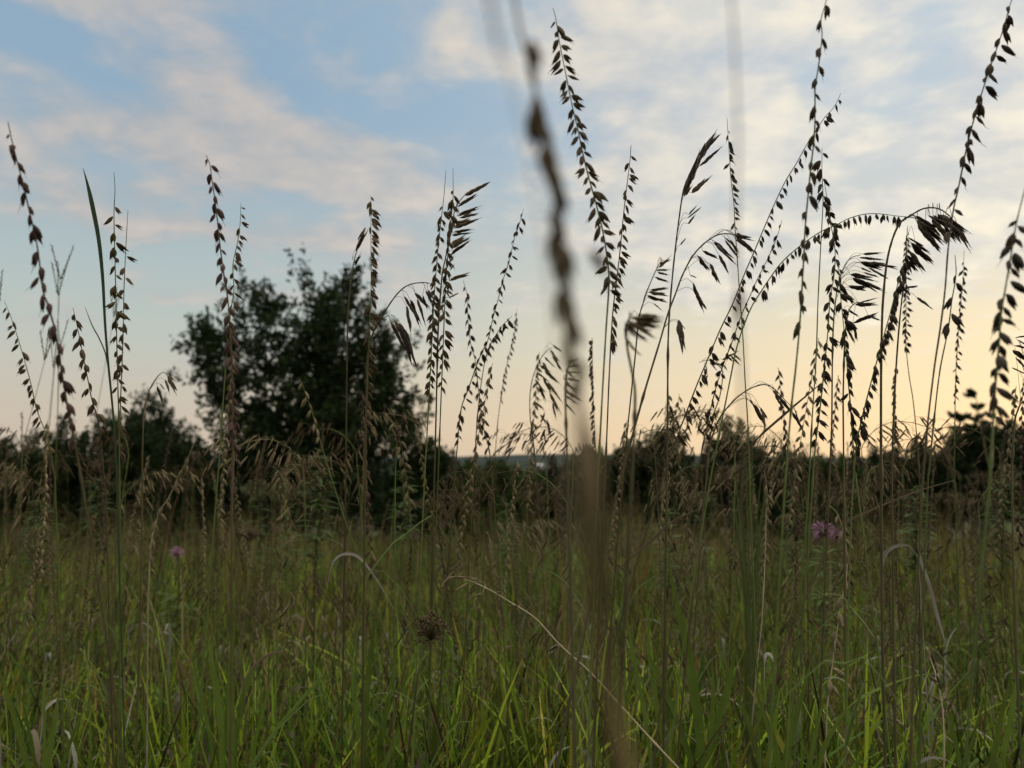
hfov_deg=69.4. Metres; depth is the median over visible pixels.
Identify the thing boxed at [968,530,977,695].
grass stalk
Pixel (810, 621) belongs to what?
brome stalk
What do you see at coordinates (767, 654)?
grass plant
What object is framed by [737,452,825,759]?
brome stalk
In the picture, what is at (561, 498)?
brome stalk
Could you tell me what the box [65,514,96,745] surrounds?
grass stalk
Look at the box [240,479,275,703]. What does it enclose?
goldenrod
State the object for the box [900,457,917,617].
grass stalk
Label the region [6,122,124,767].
grass stalk
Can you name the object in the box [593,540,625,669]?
brome stalk
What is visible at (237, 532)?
grass stalk
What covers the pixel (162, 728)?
meadow grass
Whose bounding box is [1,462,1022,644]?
ground
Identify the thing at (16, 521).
brome stalk
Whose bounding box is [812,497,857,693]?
grass stalk
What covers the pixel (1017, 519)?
grass stalk
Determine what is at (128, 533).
grass stalk
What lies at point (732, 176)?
grass stalk
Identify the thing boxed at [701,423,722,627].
grass stalk
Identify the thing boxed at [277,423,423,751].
brome stalk
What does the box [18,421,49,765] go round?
grass stalk
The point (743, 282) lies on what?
grass stalk
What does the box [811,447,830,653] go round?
grass stalk
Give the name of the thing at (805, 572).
grass stalk
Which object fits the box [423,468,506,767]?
brome stalk
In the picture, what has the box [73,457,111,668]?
grass stalk
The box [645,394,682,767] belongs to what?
grass stalk
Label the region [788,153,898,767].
grass stalk
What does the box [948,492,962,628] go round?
grass stalk
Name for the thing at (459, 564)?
brome stalk
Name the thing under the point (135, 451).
shrub
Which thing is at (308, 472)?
brome stalk
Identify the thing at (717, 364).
brome stalk
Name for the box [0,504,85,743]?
brome stalk
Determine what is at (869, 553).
brome stalk
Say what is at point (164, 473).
brome stalk
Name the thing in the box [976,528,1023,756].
brome stalk
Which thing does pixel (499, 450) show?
brome stalk
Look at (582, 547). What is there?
brome stalk
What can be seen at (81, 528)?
brome stalk
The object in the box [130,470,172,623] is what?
brome stalk
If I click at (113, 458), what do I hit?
brome stalk
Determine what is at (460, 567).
brome stalk
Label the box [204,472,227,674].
grass stalk
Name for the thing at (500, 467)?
shrub
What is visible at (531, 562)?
brome stalk
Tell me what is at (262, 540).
grass stalk
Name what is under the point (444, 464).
shrub
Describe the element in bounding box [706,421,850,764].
brome stalk
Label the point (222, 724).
grass plant
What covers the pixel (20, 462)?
grass stalk
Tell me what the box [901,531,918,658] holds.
grass stalk
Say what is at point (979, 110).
grass stalk
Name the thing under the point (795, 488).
grass stalk
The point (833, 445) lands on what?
grass stalk
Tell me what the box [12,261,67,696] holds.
bluestem stalk
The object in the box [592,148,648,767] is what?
grass stalk
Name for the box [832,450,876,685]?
grass stalk
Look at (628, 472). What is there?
brome stalk
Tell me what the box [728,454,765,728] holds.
grass plant
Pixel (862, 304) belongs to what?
brome stalk
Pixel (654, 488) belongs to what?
brome stalk
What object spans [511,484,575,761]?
brome stalk
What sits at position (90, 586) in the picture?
brome stalk
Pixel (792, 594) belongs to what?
grass stalk
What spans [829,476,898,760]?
brome stalk
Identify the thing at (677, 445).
brome stalk
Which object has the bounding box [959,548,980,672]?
grass stalk
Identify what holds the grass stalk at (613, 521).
on the ground at (523, 464)
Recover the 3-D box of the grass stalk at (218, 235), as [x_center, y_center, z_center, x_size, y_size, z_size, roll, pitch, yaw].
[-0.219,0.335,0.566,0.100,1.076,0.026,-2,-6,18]
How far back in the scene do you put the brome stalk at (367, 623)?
1.40 m
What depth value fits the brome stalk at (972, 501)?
1.81 m
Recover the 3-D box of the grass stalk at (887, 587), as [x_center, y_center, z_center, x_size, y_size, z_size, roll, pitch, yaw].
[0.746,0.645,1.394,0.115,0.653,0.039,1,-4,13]
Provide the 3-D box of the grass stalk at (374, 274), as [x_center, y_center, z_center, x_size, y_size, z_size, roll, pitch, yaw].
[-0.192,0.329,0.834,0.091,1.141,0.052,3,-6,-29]
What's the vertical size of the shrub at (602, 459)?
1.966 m
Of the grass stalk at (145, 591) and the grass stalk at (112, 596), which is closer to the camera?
the grass stalk at (145, 591)
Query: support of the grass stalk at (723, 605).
on the ground at (523, 464)
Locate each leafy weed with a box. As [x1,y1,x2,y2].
[16,501,67,746]
[74,479,116,701]
[295,448,341,697]
[385,470,420,673]
[491,496,521,679]
[648,507,686,677]
[777,492,810,704]
[897,486,942,700]
[968,477,1023,705]
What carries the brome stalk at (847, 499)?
on the ground at (523, 464)
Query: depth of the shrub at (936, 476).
12.51 m
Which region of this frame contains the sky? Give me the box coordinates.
[0,0,1023,457]
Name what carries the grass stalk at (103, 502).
on the ground at (523, 464)
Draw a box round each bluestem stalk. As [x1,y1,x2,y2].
[0,270,12,588]
[0,327,51,600]
[0,343,64,677]
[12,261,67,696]
[12,319,68,673]
[22,244,81,715]
[71,289,121,641]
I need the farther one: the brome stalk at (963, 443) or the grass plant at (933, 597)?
the brome stalk at (963, 443)
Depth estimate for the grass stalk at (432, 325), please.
0.84 m
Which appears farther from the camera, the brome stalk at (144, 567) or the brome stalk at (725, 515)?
the brome stalk at (725, 515)
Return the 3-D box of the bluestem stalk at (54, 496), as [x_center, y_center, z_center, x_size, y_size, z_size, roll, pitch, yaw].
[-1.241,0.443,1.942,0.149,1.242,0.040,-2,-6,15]
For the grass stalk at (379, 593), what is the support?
on the ground at (523, 464)
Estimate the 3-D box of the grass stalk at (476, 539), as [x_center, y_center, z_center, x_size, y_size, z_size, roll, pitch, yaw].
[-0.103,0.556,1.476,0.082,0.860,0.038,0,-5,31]
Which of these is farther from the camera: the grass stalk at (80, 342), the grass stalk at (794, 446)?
the grass stalk at (794, 446)
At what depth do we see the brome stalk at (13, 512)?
1.47 m
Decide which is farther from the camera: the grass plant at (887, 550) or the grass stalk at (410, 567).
the grass stalk at (410, 567)
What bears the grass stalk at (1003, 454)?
on the ground at (523, 464)
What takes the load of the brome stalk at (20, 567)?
on the ground at (523, 464)
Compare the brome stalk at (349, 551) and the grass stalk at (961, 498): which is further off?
the brome stalk at (349, 551)
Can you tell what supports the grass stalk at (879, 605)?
on the ground at (523, 464)
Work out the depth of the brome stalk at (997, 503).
4.01 m
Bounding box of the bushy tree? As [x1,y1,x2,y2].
[165,243,448,548]
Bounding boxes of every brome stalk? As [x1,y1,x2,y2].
[0,426,74,760]
[0,450,110,764]
[0,460,78,757]
[0,467,96,767]
[0,471,30,631]
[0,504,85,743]
[0,531,43,692]
[0,547,62,715]
[0,559,13,765]
[1,525,72,679]
[12,437,52,623]
[20,575,70,689]
[26,546,82,746]
[43,564,118,767]
[44,459,93,576]
[51,475,113,619]
[58,429,133,744]
[69,460,99,601]
[70,616,117,713]
[86,469,203,762]
[91,459,121,597]
[95,532,154,709]
[97,502,151,659]
[107,479,158,689]
[111,500,179,696]
[115,467,210,640]
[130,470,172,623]
[134,372,176,767]
[146,522,177,650]
[155,471,173,557]
[165,559,214,692]
[167,463,194,575]
[172,578,224,767]
[177,450,207,656]
[180,510,194,626]
[193,467,219,549]
[202,434,309,767]
[214,450,352,766]
[232,609,277,712]
[240,458,354,767]
[241,490,308,638]
[262,563,298,642]
[263,458,347,766]
[269,460,328,729]
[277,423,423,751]
[284,573,341,767]
[298,227,369,767]
[298,485,324,595]
[298,504,326,573]
[305,409,426,759]
[309,496,329,585]
[319,540,352,655]
[321,514,366,667]
[330,597,387,716]
[338,608,382,715]
[345,565,395,712]
[347,578,375,656]
[361,282,467,767]
[370,182,489,754]
[392,498,486,720]
[399,527,457,734]
[411,490,548,767]
[419,555,456,643]
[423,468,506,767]
[427,485,482,749]
[436,560,491,767]
[441,546,472,651]
[441,573,678,767]
[444,463,573,767]
[446,554,481,667]
[465,518,547,767]
[471,484,504,607]
[488,430,586,732]
[492,421,574,754]
[509,595,549,695]
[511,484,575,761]
[512,519,584,757]
[516,488,549,614]
[517,521,564,707]
[527,518,554,590]
[529,343,594,767]
[534,229,756,767]
[534,497,576,648]
[553,471,578,592]
[563,366,583,767]
[572,517,613,663]
[573,467,603,549]
[579,512,604,579]
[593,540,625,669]
[599,530,671,731]
[600,446,685,755]
[602,256,670,767]
[603,511,623,569]
[604,503,640,636]
[606,456,649,587]
[617,423,756,767]
[619,310,662,746]
[622,446,681,596]
[632,587,702,756]
[640,522,669,580]
[643,476,754,767]
[648,476,678,555]
[649,407,730,767]
[650,406,738,758]
[662,130,721,767]
[666,403,824,745]
[666,461,748,728]
[668,481,700,592]
[675,381,803,767]
[675,477,699,572]
[684,543,722,720]
[687,351,739,765]
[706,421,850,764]
[708,475,733,575]
[710,465,737,546]
[710,512,729,576]
[715,505,739,565]
[720,440,811,756]
[723,462,816,747]
[732,505,840,715]
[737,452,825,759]
[739,447,777,562]
[769,431,810,574]
[788,474,824,592]
[788,604,854,755]
[789,497,864,650]
[800,524,834,654]
[804,444,823,543]
[808,473,926,767]
[808,485,834,596]
[817,252,896,767]
[820,488,929,728]
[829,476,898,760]
[830,487,890,662]
[835,551,875,674]
[842,289,915,767]
[848,461,909,764]
[860,416,963,751]
[864,434,962,767]
[865,459,926,754]
[873,489,952,735]
[879,203,972,767]
[884,475,910,592]
[891,225,933,767]
[898,417,1023,766]
[899,445,958,722]
[904,492,967,710]
[909,583,956,691]
[926,644,954,767]
[929,521,978,722]
[934,493,975,609]
[953,471,993,688]
[954,489,1000,693]
[963,538,1023,763]
[964,474,1023,767]
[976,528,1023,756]
[990,475,1016,573]
[993,463,1023,643]
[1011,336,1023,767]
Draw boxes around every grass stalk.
[0,429,41,651]
[0,450,9,496]
[2,510,4,615]
[3,301,64,767]
[3,461,6,511]
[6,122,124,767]
[6,413,22,619]
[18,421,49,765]
[20,532,42,711]
[44,526,53,741]
[47,176,129,767]
[48,443,55,696]
[60,309,113,767]
[60,468,110,711]
[62,509,116,744]
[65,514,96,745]
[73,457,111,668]
[74,214,137,767]
[92,448,141,708]
[97,457,148,723]
[107,567,129,767]
[110,557,118,674]
[117,538,159,700]
[120,440,195,767]
[125,565,148,718]
[127,429,173,668]
[130,521,168,721]
[169,454,194,579]
[189,471,239,765]
[195,207,248,767]
[197,479,207,727]
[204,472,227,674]
[205,155,292,767]
[205,443,228,762]
[217,355,281,767]
[225,404,359,767]
[225,454,306,710]
[228,467,263,684]
[229,509,281,662]
[232,435,267,622]
[247,458,283,638]
[248,555,263,767]
[258,540,281,762]
[277,453,308,683]
[283,472,295,673]
[285,547,297,640]
[290,454,305,615]
[298,379,443,767]
[311,553,315,662]
[323,513,343,683]
[336,545,353,639]
[338,575,342,642]
[339,532,392,710]
[351,197,381,767]
[352,173,449,767]
[354,457,363,669]
[358,392,385,767]
[382,421,426,761]
[386,537,396,669]
[387,209,525,767]
[391,523,414,738]
[392,413,444,767]
[410,449,454,666]
[415,429,452,679]
[426,188,487,767]
[435,363,492,760]
[437,516,470,765]
[438,500,447,642]
[441,281,510,767]
[445,311,517,710]
[449,495,463,600]
[450,562,460,630]
[460,316,513,767]
[472,449,477,731]
[474,470,498,587]
[487,538,504,667]
[489,535,494,648]
[494,560,509,662]
[498,463,519,765]
[503,492,529,632]
[508,526,516,603]
[514,0,636,767]
[515,572,519,762]
[518,451,563,668]
[525,351,586,766]
[548,452,585,697]
[549,9,621,767]
[583,94,841,767]
[588,340,608,645]
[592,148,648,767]
[601,422,628,747]
[603,500,616,576]
[609,492,640,649]
[629,531,632,657]
[635,213,906,767]
[636,481,646,595]
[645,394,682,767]
[652,221,781,767]
[655,439,663,584]
[656,403,674,652]
[666,396,708,736]
[700,466,709,672]
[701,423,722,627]
[720,487,760,641]
[720,579,726,631]
[721,420,743,654]
[723,122,760,767]
[723,551,732,721]
[724,463,739,608]
[726,472,774,747]
[728,535,741,672]
[730,0,750,767]
[739,445,745,589]
[745,435,765,661]
[750,438,776,706]
[753,514,754,563]
[758,434,768,575]
[760,445,775,627]
[768,0,928,767]
[775,368,829,763]
[778,338,822,609]
[784,444,817,653]
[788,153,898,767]
[789,541,799,660]
[790,449,799,723]
[793,183,842,767]
[793,444,822,691]
[800,265,891,767]
[801,455,815,603]
[803,375,844,761]
[810,442,841,712]
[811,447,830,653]
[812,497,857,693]
[818,462,876,661]
[818,538,842,712]
[824,505,853,767]
[830,526,849,704]
[830,552,842,666]
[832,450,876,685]
[834,444,856,634]
[839,442,856,667]
[844,249,907,767]
[844,427,856,764]
[849,530,857,681]
[860,458,868,705]
[867,444,935,730]
[873,530,886,714]
[874,238,920,684]
[885,560,901,727]
[890,369,906,767]
[890,520,914,729]
[895,485,904,674]
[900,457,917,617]
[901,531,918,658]
[902,487,917,713]
[908,0,1016,767]
[911,538,931,695]
[915,260,966,749]
[918,257,964,767]
[940,433,953,602]
[944,442,972,646]
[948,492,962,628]
[949,577,958,678]
[951,434,1010,681]
[959,472,1009,681]
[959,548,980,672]
[963,192,1023,767]
[967,547,994,764]
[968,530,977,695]
[971,516,986,676]
[975,401,1002,585]
[975,466,1023,683]
[976,550,987,646]
[979,471,1022,657]
[984,386,1017,761]
[1002,559,1023,718]
[1011,382,1023,767]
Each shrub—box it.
[0,428,72,543]
[17,412,105,547]
[57,402,161,546]
[106,383,190,536]
[132,419,223,547]
[382,432,466,543]
[417,450,496,544]
[445,452,537,549]
[504,462,553,540]
[530,454,605,547]
[569,447,635,539]
[601,430,685,539]
[650,424,696,524]
[657,446,738,545]
[701,413,760,537]
[717,443,806,545]
[775,445,826,545]
[801,450,878,546]
[840,443,887,536]
[863,439,957,542]
[909,433,982,541]
[931,420,1023,539]
[994,416,1023,539]
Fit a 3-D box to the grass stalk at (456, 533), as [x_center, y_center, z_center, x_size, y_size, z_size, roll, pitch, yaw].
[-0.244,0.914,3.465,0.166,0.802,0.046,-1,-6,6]
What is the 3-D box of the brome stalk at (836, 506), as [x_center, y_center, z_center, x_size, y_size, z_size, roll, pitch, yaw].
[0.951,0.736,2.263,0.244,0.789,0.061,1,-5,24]
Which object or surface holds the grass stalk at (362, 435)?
on the ground at (523, 464)
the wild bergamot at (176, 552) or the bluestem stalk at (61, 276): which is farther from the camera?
the wild bergamot at (176, 552)
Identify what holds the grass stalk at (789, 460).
on the ground at (523, 464)
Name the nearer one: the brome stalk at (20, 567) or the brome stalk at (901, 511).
the brome stalk at (20, 567)
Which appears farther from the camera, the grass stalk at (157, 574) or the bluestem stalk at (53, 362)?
the bluestem stalk at (53, 362)
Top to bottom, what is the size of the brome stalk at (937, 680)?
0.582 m
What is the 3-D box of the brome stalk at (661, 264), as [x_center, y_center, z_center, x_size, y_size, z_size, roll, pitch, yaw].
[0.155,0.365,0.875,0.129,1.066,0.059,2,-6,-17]
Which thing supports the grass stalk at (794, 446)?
on the ground at (523, 464)
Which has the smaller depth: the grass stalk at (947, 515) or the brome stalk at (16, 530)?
the brome stalk at (16, 530)
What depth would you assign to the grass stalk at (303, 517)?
3.01 m
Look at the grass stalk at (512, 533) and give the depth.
2.49 m
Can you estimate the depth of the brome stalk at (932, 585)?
1.56 m
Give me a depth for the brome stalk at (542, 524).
2.98 m
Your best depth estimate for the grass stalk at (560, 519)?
1.47 m
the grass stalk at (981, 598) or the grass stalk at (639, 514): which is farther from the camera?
the grass stalk at (639, 514)
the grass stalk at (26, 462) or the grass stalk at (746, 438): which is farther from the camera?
the grass stalk at (746, 438)
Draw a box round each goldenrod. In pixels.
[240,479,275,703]
[268,483,302,669]
[684,491,717,667]
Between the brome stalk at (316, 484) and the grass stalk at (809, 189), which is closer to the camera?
the grass stalk at (809, 189)
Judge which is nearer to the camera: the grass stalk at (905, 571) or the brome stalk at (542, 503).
the grass stalk at (905, 571)
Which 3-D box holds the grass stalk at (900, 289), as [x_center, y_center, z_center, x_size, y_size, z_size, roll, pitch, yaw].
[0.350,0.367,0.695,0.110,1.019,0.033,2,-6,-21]
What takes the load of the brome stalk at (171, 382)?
on the ground at (523, 464)
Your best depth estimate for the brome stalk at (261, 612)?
1.50 m
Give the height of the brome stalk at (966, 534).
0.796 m
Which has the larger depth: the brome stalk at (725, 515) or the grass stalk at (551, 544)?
the brome stalk at (725, 515)
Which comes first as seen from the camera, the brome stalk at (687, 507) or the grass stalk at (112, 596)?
the grass stalk at (112, 596)
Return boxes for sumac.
[937,387,1008,542]
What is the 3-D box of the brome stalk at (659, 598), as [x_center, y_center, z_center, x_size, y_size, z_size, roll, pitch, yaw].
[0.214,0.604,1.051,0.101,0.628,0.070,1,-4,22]
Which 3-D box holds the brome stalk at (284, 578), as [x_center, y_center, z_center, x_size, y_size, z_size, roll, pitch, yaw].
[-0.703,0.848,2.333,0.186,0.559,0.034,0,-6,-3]
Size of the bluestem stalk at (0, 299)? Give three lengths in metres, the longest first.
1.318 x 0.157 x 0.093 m
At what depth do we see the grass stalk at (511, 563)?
2.39 m
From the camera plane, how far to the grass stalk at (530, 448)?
1.27 m
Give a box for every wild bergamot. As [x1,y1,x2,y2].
[155,546,200,662]
[800,521,842,741]
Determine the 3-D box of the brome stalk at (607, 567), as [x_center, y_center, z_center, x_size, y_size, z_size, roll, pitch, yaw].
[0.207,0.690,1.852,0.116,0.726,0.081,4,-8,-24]
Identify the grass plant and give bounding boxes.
[0,671,86,767]
[83,169,124,762]
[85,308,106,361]
[190,614,275,767]
[227,651,289,767]
[249,674,323,767]
[327,552,447,762]
[350,621,418,767]
[487,0,586,767]
[576,507,699,744]
[626,561,734,767]
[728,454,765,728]
[735,649,825,767]
[747,480,954,767]
[752,382,821,443]
[764,652,772,737]
[814,673,933,767]
[883,543,970,767]
[917,544,946,765]
[940,652,1019,767]
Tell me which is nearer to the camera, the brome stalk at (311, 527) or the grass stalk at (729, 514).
the grass stalk at (729, 514)
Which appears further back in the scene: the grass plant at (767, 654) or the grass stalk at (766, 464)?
the grass stalk at (766, 464)
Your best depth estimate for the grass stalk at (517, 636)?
1.17 m
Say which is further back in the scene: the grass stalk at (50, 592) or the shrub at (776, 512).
the shrub at (776, 512)
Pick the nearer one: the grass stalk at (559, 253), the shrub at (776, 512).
the grass stalk at (559, 253)
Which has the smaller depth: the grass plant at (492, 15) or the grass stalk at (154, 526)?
the grass plant at (492, 15)
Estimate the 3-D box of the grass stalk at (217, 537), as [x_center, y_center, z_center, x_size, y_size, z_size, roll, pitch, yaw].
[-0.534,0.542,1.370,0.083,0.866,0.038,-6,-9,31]
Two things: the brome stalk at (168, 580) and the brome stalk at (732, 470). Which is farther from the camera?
the brome stalk at (168, 580)
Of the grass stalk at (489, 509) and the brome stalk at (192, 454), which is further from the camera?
the grass stalk at (489, 509)
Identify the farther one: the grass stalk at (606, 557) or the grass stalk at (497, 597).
the grass stalk at (606, 557)
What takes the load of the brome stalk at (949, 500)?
on the ground at (523, 464)
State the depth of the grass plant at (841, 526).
0.85 m
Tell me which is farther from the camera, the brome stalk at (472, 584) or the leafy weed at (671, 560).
the brome stalk at (472, 584)
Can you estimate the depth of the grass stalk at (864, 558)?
1.26 m
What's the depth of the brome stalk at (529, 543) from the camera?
2.90 m
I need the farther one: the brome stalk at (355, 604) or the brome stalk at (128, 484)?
the brome stalk at (355, 604)
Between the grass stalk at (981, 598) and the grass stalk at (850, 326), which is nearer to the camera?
the grass stalk at (850, 326)
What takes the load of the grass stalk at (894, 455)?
on the ground at (523, 464)
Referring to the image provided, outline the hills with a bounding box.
[208,454,935,461]
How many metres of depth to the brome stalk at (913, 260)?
0.77 m
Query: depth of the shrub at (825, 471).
11.88 m
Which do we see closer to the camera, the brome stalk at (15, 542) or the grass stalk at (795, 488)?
the grass stalk at (795, 488)
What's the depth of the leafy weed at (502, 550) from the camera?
1.99 m
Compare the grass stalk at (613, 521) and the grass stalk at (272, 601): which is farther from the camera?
the grass stalk at (272, 601)
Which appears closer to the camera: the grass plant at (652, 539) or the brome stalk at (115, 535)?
the grass plant at (652, 539)
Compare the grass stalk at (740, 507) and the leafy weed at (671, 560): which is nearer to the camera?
the leafy weed at (671, 560)
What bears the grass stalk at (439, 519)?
on the ground at (523, 464)
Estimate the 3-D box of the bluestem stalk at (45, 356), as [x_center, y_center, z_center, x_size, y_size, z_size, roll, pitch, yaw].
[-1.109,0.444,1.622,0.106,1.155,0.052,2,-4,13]
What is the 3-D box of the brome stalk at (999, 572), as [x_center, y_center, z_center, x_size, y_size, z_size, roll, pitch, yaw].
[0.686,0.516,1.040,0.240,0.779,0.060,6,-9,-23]
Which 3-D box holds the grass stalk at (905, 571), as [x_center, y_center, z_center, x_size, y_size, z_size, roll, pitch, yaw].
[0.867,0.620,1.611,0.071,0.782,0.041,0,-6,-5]
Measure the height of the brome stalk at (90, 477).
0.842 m
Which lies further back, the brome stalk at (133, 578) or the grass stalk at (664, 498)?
the grass stalk at (664, 498)
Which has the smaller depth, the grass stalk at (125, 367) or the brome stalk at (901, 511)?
the grass stalk at (125, 367)
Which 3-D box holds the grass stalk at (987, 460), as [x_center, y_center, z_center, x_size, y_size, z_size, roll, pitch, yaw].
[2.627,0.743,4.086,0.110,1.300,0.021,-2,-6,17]
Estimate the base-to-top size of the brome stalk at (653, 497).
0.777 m
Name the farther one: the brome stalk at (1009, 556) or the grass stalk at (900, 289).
the brome stalk at (1009, 556)
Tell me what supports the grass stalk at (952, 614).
on the ground at (523, 464)
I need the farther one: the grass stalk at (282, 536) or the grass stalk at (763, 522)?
the grass stalk at (763, 522)
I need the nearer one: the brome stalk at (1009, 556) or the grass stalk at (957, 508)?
the brome stalk at (1009, 556)
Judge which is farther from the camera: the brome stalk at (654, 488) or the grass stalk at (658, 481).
the grass stalk at (658, 481)
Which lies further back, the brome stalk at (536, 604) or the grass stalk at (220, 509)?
the brome stalk at (536, 604)
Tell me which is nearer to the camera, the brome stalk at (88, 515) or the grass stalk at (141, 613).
the grass stalk at (141, 613)
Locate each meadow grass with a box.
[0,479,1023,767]
[0,492,1023,767]
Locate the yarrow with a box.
[238,529,263,665]
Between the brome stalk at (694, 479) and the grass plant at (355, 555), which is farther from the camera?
the brome stalk at (694, 479)
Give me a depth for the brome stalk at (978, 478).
1.91 m
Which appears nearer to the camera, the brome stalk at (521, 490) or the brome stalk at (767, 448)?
the brome stalk at (521, 490)
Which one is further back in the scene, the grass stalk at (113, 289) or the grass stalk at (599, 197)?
the grass stalk at (113, 289)
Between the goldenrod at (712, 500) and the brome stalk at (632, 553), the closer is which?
the goldenrod at (712, 500)
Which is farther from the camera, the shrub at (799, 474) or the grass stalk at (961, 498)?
the shrub at (799, 474)
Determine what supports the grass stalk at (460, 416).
on the ground at (523, 464)
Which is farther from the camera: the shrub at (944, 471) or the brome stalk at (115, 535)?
the shrub at (944, 471)
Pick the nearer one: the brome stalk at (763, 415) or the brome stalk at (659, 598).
the brome stalk at (763, 415)
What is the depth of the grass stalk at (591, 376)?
1.19 m
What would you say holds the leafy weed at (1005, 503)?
on the ground at (523, 464)
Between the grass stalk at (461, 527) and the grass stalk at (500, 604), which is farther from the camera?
the grass stalk at (500, 604)
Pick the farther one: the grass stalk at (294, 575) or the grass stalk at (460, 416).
the grass stalk at (294, 575)
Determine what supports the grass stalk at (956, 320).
on the ground at (523, 464)
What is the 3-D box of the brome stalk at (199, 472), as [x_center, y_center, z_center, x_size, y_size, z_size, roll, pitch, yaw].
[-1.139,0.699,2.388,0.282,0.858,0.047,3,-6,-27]
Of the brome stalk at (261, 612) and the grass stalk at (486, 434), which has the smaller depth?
the grass stalk at (486, 434)
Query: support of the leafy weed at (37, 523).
on the ground at (523, 464)
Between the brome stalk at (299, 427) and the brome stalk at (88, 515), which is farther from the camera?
the brome stalk at (88, 515)
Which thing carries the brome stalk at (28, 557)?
on the ground at (523, 464)
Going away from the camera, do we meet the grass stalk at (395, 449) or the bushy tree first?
the grass stalk at (395, 449)
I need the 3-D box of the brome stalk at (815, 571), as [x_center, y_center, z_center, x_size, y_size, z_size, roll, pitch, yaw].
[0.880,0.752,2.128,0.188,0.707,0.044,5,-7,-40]
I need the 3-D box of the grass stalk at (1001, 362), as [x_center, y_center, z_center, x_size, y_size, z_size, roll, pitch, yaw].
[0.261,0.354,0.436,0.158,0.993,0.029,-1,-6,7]
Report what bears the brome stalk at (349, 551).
on the ground at (523, 464)
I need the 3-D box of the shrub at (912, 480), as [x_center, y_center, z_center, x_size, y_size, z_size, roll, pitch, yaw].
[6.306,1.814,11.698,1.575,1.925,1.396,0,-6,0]
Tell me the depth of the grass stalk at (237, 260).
0.84 m
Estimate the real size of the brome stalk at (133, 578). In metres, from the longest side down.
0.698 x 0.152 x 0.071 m
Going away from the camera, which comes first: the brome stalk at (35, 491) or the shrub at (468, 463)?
the brome stalk at (35, 491)
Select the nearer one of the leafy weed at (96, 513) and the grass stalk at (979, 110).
the grass stalk at (979, 110)
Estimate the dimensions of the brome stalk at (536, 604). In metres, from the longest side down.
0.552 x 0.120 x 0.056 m
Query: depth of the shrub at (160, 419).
13.07 m
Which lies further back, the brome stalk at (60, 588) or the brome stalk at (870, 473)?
the brome stalk at (60, 588)
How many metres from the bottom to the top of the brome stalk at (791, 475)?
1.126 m
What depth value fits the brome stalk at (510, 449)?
1.13 m
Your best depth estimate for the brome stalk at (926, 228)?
0.73 m
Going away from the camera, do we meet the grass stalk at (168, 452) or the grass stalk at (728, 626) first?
the grass stalk at (728, 626)
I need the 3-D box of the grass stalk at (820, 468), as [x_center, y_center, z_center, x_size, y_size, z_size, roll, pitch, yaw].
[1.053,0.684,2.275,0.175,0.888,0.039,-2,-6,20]
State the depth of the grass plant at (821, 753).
0.83 m
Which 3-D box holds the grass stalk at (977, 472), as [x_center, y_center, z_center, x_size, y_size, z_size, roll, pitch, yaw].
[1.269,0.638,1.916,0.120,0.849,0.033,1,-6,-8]
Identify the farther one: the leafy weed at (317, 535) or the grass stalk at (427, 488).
the leafy weed at (317, 535)
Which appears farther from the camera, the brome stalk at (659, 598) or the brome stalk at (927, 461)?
the brome stalk at (927, 461)
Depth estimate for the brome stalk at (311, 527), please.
4.10 m
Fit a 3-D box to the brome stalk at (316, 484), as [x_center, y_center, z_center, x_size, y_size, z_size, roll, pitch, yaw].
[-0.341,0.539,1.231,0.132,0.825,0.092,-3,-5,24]
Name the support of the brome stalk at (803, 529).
on the ground at (523, 464)
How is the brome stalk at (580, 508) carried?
on the ground at (523, 464)
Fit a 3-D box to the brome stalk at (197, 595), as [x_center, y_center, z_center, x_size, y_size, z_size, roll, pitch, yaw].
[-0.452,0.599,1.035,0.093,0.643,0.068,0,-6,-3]
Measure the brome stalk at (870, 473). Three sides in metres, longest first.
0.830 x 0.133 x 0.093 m
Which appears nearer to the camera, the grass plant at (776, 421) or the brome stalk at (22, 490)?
the grass plant at (776, 421)
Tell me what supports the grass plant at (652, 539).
on the ground at (523, 464)
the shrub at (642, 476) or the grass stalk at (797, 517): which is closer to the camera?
the grass stalk at (797, 517)
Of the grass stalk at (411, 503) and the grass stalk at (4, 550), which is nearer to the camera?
the grass stalk at (411, 503)
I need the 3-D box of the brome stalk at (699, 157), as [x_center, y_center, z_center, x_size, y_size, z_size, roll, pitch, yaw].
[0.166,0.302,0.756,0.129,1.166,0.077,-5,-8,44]
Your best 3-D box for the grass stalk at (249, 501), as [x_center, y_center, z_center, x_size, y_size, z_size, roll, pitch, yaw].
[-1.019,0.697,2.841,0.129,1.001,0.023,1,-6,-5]
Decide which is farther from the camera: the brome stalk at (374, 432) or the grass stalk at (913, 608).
the grass stalk at (913, 608)
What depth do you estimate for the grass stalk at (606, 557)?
1.99 m
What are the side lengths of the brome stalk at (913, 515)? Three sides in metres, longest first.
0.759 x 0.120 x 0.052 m
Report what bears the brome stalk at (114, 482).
on the ground at (523, 464)
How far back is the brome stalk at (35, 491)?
2.64 m
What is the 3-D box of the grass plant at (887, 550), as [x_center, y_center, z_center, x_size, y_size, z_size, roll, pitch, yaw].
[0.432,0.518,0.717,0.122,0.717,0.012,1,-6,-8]
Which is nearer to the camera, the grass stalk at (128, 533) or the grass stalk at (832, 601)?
the grass stalk at (832, 601)
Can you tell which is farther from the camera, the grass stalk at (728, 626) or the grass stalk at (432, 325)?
the grass stalk at (728, 626)
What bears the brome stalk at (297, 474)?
on the ground at (523, 464)
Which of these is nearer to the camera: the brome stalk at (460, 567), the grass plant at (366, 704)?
the grass plant at (366, 704)
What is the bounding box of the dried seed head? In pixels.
[406,610,451,767]

